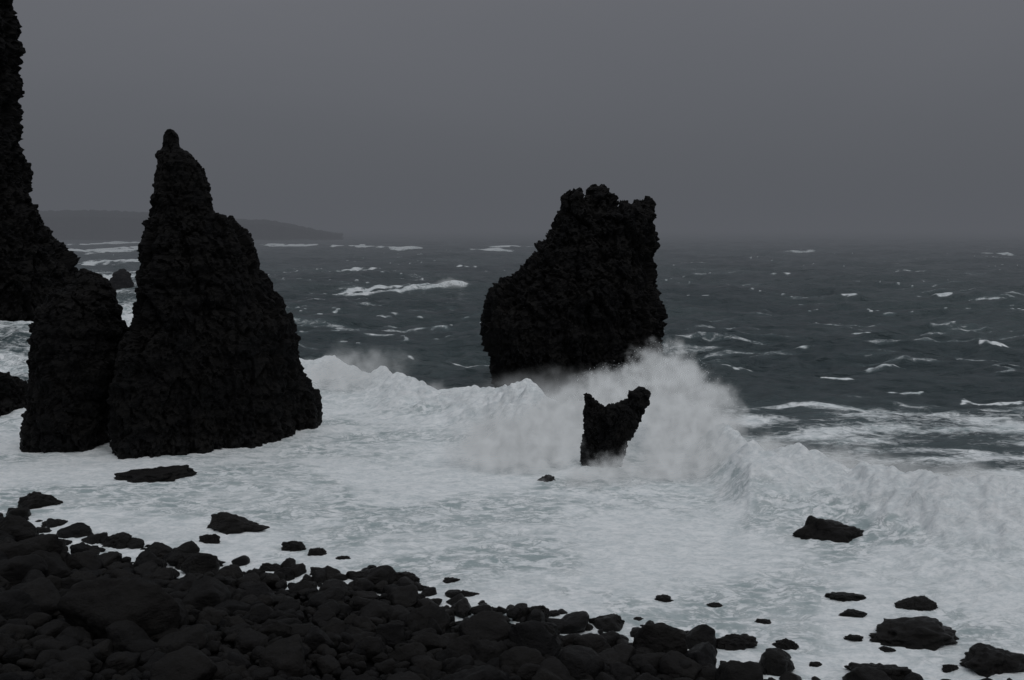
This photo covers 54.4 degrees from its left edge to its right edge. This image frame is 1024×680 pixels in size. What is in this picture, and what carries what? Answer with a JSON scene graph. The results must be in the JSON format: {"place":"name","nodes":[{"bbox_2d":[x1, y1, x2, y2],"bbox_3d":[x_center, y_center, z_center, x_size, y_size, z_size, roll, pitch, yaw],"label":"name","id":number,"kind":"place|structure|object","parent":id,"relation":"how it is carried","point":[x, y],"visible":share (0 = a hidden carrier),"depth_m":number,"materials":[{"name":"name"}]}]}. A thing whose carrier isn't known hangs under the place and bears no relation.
{"place":"outdoors","nodes":[
{"label":"outdoors","id":0,"kind":"place"},
{"bbox_2d":[0,0,80,321],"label":"sea cliff","id":1,"kind":"structure","parent":0,"point":[38,262],"depth_m":127.08,"materials":[{"name":"black stone"}]},
{"bbox_2d":[39,209,343,239],"bbox_3d":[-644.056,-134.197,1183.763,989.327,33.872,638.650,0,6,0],"label":"headland","id":2,"kind":"structure","parent":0,"point":[90,224],"depth_m":898.04,"materials":[{"name":"grey stone"}]},
{"bbox_2d":[0,507,1011,679],"bbox_3d":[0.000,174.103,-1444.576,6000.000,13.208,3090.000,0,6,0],"label":"beach ground","id":3,"kind":"structure","parent":0,"point":[368,664],"depth_m":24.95,"materials":[{"name":"black stone"}]},
{"bbox_2d":[0,515,36,541],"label":"boulder","id":4,"kind":"object","parent":3,"relation":"on","point":[19,528],"visible":0.55,"depth_m":37.34,"materials":[{"name":"black stone"}]},
{"bbox_2d":[0,534,62,557],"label":"boulder","id":5,"kind":"object","parent":3,"relation":"on","point":[48,543],"visible":0.32,"depth_m":32.87,"materials":[{"name":"black stone"}]},
{"bbox_2d":[18,491,62,508],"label":"sea rock","id":6,"kind":"object","parent":3,"relation":"on","point":[34,500],"visible":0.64,"depth_m":42.86,"materials":[{"name":"black stone"}]},
{"bbox_2d":[41,519,67,526],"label":"sea rock","id":7,"kind":"object","parent":3,"relation":"on","point":[61,522],"visible":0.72,"depth_m":40.28,"materials":[{"name":"black stone"}]},
{"bbox_2d":[59,545,68,563],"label":"boulder","id":8,"kind":"object","parent":3,"relation":"on","point":[63,554],"visible":0.2,"depth_m":33.34,"materials":[{"name":"black stone"}]},
{"bbox_2d":[76,543,98,550],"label":"sea rock","id":9,"kind":"object","parent":3,"relation":"on","point":[86,546],"visible":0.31,"depth_m":36.89,"materials":[{"name":"black stone"}]},
{"bbox_2d":[99,532,131,548],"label":"sea rock","id":10,"kind":"object","parent":3,"relation":"on","point":[120,540],"visible":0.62,"depth_m":37.48,"materials":[{"name":"black stone"}]},
{"bbox_2d":[57,577,181,639],"bbox_3d":[-10.117,7.353,25.854,2.825,2.422,1.934,3,7,22],"label":"boulder","id":11,"kind":"object","parent":3,"relation":"on","point":[96,607],"visible":0.59,"depth_m":25.34,"materials":[{"name":"black stone"}]},
{"bbox_2d":[180,552,219,573],"bbox_3d":[-10.923,7.971,34.799,1.398,1.135,0.854,0,6,0],"label":"boulder","id":12,"kind":"object","parent":3,"relation":"on","point":[200,563],"visible":0.73,"depth_m":34.57,"materials":[{"name":"black stone"}]},
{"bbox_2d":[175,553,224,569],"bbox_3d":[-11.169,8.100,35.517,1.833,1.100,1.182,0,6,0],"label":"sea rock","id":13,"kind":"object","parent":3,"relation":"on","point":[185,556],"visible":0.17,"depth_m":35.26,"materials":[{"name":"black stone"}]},
{"bbox_2d":[246,568,265,574],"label":"sea rock","id":14,"kind":"object","parent":3,"relation":"on","point":[259,571],"visible":0.24,"depth_m":34.20,"materials":[{"name":"black stone"}]},
{"bbox_2d":[260,563,281,571],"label":"sea rock","id":15,"kind":"object","parent":3,"relation":"on","point":[269,567],"visible":0.55,"depth_m":34.94,"materials":[{"name":"black stone"}]},
{"bbox_2d":[258,619,291,637],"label":"boulder","id":16,"kind":"object","parent":3,"relation":"on","point":[275,626],"visible":0.55,"depth_m":25.42,"materials":[{"name":"black stone"}]},
{"bbox_2d":[300,576,312,580],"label":"sea rock","id":17,"kind":"object","parent":3,"relation":"on","point":[309,578],"visible":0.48,"depth_m":33.78,"materials":[{"name":"black stone"}]},
{"bbox_2d":[310,567,324,572],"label":"sea rock","id":18,"kind":"object","parent":3,"relation":"on","point":[314,568],"visible":0.16,"depth_m":34.70,"materials":[{"name":"black stone"}]},
{"bbox_2d":[350,569,368,579],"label":"sea rock","id":19,"kind":"object","parent":3,"relation":"on","point":[360,574],"visible":0.19,"depth_m":33.93,"materials":[{"name":"black stone"}]},
{"bbox_2d":[350,596,371,610],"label":"boulder","id":20,"kind":"object","parent":3,"relation":"on","point":[358,603],"visible":0.27,"depth_m":29.33,"materials":[{"name":"black stone"}]},
{"bbox_2d":[396,571,420,583],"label":"sea rock","id":21,"kind":"object","parent":3,"relation":"on","point":[412,577],"visible":0.3,"depth_m":33.70,"materials":[{"name":"black stone"}]},
{"bbox_2d":[419,593,425,599],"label":"sea rock","id":22,"kind":"object","parent":3,"relation":"on","point":[422,595],"visible":0.13,"depth_m":32.19,"materials":[{"name":"black stone"}]},
{"bbox_2d":[439,606,455,615],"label":"sea rock","id":23,"kind":"object","parent":3,"relation":"on","point":[447,607],"visible":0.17,"depth_m":31.00,"materials":[{"name":"black stone"}]},
{"bbox_2d":[446,635,480,655],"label":"boulder","id":24,"kind":"object","parent":3,"relation":"on","point":[461,645],"visible":0.32,"depth_m":25.98,"materials":[{"name":"black stone"}]},
{"bbox_2d":[512,605,550,621],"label":"sea rock","id":25,"kind":"object","parent":3,"relation":"on","point":[524,612],"visible":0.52,"depth_m":30.39,"materials":[{"name":"black stone"}]},
{"bbox_2d":[541,622,556,639],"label":"boulder","id":26,"kind":"object","parent":3,"relation":"on","point":[550,629],"visible":0.06,"depth_m":27.19,"materials":[{"name":"black stone"}]},
{"bbox_2d":[550,610,559,616],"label":"sea rock","id":27,"kind":"object","parent":3,"relation":"on","point":[554,613],"visible":0.4,"depth_m":30.87,"materials":[{"name":"black stone"}]},
{"bbox_2d":[589,613,624,623],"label":"sea rock","id":28,"kind":"object","parent":3,"relation":"on","point":[591,620],"visible":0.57,"depth_m":30.23,"materials":[{"name":"black stone"}]},
{"bbox_2d":[633,622,687,653],"bbox_3d":[4.059,8.398,27.352,1.526,1.296,0.937,0,6,0],"label":"boulder","id":29,"kind":"object","parent":3,"relation":"on","point":[660,637],"visible":0.56,"depth_m":27.09,"materials":[{"name":"black stone"}]},
{"bbox_2d":[0,228,1023,679],"bbox_3d":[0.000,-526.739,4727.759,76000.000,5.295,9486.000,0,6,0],"label":"sea","id":30,"kind":"structure","parent":0,"point":[870,380],"depth_m":52.05,"materials":[{"name":"liquid"}]},
{"bbox_2d":[0,372,26,415],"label":"rock ledge","id":31,"kind":"object","parent":30,"relation":"in","point":[12,393],"visible":0.38,"depth_m":63.59,"materials":[{"name":"black stone"}]},
{"bbox_2d":[19,268,130,452],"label":"sea stack","id":32,"kind":"object","parent":30,"relation":"in","point":[78,327],"visible":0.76,"depth_m":52.88,"materials":[{"name":"black stone"}]},
{"bbox_2d":[109,268,133,289],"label":"sea stack","id":33,"kind":"object","parent":30,"relation":"in","point":[120,278],"visible":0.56,"depth_m":198.10,"materials":[{"name":"black stone"}]},
{"bbox_2d":[114,465,196,482],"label":"sea rock","id":34,"kind":"object","parent":30,"relation":"in","point":[163,474],"visible":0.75,"depth_m":47.36,"materials":[{"name":"black stone"}]},
{"bbox_2d":[199,534,220,543],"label":"sea rock","id":35,"kind":"object","parent":30,"relation":"in","point":[210,539],"visible":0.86,"depth_m":38.12,"materials":[{"name":"black stone"}]},
{"bbox_2d":[106,129,322,458],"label":"sea stack","id":36,"kind":"object","parent":30,"relation":"in","point":[207,359],"visible":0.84,"depth_m":53.04,"materials":[{"name":"black stone"}]},
{"bbox_2d":[207,512,269,534],"bbox_3d":[-11.048,7.547,39.892,2.652,1.150,1.817,5,8,37],"label":"sea rock","id":37,"kind":"object","parent":30,"relation":"in","point":[226,523],"visible":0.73,"depth_m":39.36,"materials":[{"name":"black stone"}]},
{"bbox_2d":[281,541,305,551],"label":"sea rock","id":38,"kind":"object","parent":30,"relation":"in","point":[293,546],"visible":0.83,"depth_m":37.20,"materials":[{"name":"black stone"}]},
{"bbox_2d":[307,547,326,555],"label":"sea rock","id":39,"kind":"object","parent":30,"relation":"in","point":[319,551],"visible":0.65,"depth_m":36.40,"materials":[{"name":"black stone"}]},
{"bbox_2d":[336,556,350,559],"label":"sea rock","id":40,"kind":"object","parent":30,"relation":"in","point":[342,557],"visible":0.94,"depth_m":36.12,"materials":[{"name":"black stone"}]},
{"bbox_2d":[417,585,428,590],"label":"sea rock","id":41,"kind":"object","parent":30,"relation":"in","point":[421,587],"visible":0.56,"depth_m":33.10,"materials":[{"name":"black stone"}]},
{"bbox_2d":[442,577,459,582],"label":"sea rock","id":42,"kind":"object","parent":30,"relation":"in","point":[449,579],"visible":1,"depth_m":33.86,"materials":[{"name":"black stone"}]},
{"bbox_2d":[460,590,479,596],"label":"sea rock","id":43,"kind":"object","parent":30,"relation":"in","point":[467,593],"visible":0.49,"depth_m":32.47,"materials":[{"name":"black stone"}]},
{"bbox_2d":[537,474,554,481],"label":"sea rock","id":44,"kind":"object","parent":30,"relation":"in","point":[547,478],"visible":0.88,"depth_m":47.27,"materials":[{"name":"black stone"}]},
{"bbox_2d":[479,184,667,395],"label":"sea stack","id":45,"kind":"object","parent":30,"relation":"in","point":[578,293],"visible":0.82,"depth_m":71.76,"materials":[{"name":"black stone"}]},
{"bbox_2d":[445,341,765,477],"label":"wave spray","id":46,"kind":"object","parent":30,"relation":"on","point":[625,394],"visible":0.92,"depth_m":52.43,"materials":[{"name":"white liquid"}]},
{"bbox_2d":[579,386,650,467],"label":"wave battered rock","id":47,"kind":"object","parent":30,"relation":"in","point":[610,430],"visible":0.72,"depth_m":49.48,"materials":[{"name":"black stone"}]},
{"bbox_2d":[655,594,673,601],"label":"sea rock","id":48,"kind":"object","parent":30,"relation":"in","point":[664,598],"visible":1,"depth_m":32.09,"materials":[{"name":"black stone"}]},
{"bbox_2d":[706,602,722,607],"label":"sea rock","id":49,"kind":"object","parent":30,"relation":"in","point":[715,604],"visible":1,"depth_m":31.68,"materials":[{"name":"black stone"}]},
{"bbox_2d":[716,633,757,650],"bbox_3d":[6.450,8.745,28.636,1.291,0.574,0.751,0,6,0],"label":"sea rock","id":50,"kind":"object","parent":30,"relation":"in","point":[742,641],"visible":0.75,"depth_m":28.46,"materials":[{"name":"black stone"}]},
{"bbox_2d":[754,618,770,623],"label":"sea rock","id":51,"kind":"object","parent":30,"relation":"in","point":[765,621],"visible":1,"depth_m":30.36,"materials":[{"name":"black stone"}]},
{"bbox_2d":[772,638,798,649],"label":"sea rock","id":52,"kind":"object","parent":30,"relation":"in","point":[785,644],"visible":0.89,"depth_m":28.53,"materials":[{"name":"black stone"}]},
{"bbox_2d":[809,661,821,666],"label":"sea rock","id":53,"kind":"object","parent":30,"relation":"in","point":[815,664],"visible":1,"depth_m":27.35,"materials":[{"name":"black stone"}]},
{"bbox_2d":[792,515,864,542],"bbox_3d":[12.317,7.600,38.524,3.219,1.622,2.147,-3,7,-26],"label":"sea rock","id":54,"kind":"object","parent":30,"relation":"in","point":[815,528],"visible":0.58,"depth_m":38.03,"materials":[{"name":"black stone"}]},
{"bbox_2d":[825,592,865,601],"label":"sea rock","id":55,"kind":"object","parent":30,"relation":"in","point":[842,596],"visible":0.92,"depth_m":32.16,"materials":[{"name":"black stone"}]},
{"bbox_2d":[839,609,867,617],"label":"sea rock","id":56,"kind":"object","parent":30,"relation":"in","point":[853,613],"visible":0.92,"depth_m":30.80,"materials":[{"name":"black stone"}]},
{"bbox_2d":[843,634,863,641],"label":"sea rock","id":57,"kind":"object","parent":30,"relation":"on","point":[851,637],"visible":1,"depth_m":29.12,"materials":[{"name":"black stone"}]},
{"bbox_2d":[844,662,911,679],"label":"sea rock","id":58,"kind":"object","parent":30,"relation":"in","point":[893,671],"visible":0.5,"depth_m":26.58,"materials":[{"name":"black stone"}]},
{"bbox_2d":[879,646,895,651],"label":"sea rock","id":59,"kind":"object","parent":30,"relation":"in","point":[885,649],"visible":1,"depth_m":28.32,"materials":[{"name":"black stone"}]},
{"bbox_2d":[868,616,958,650],"bbox_3d":[11.759,8.698,29.200,2.716,0.914,1.846,0,6,0],"label":"sea rock","id":60,"kind":"object","parent":30,"relation":"in","point":[925,632],"visible":0.83,"depth_m":28.84,"materials":[{"name":"black stone"}]},
{"bbox_2d":[894,595,937,610],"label":"sea rock","id":61,"kind":"object","parent":30,"relation":"in","point":[921,603],"visible":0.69,"depth_m":31.33,"materials":[{"name":"black stone"}]},
{"bbox_2d":[942,664,958,672],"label":"sea rock","id":62,"kind":"object","parent":30,"relation":"in","point":[946,668],"visible":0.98,"depth_m":27.07,"materials":[{"name":"black stone"}]},
{"bbox_2d":[959,643,1023,677],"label":"sea rock","id":63,"kind":"object","parent":30,"relation":"in","point":[984,660],"visible":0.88,"depth_m":26.95,"materials":[{"name":"black stone"}]},
{"bbox_2d":[12,0,1023,227],"label":"sky","id":64,"kind":"structure","parent":0,"point":[306,113],"materials":[{"name":"grey"}]}
]}

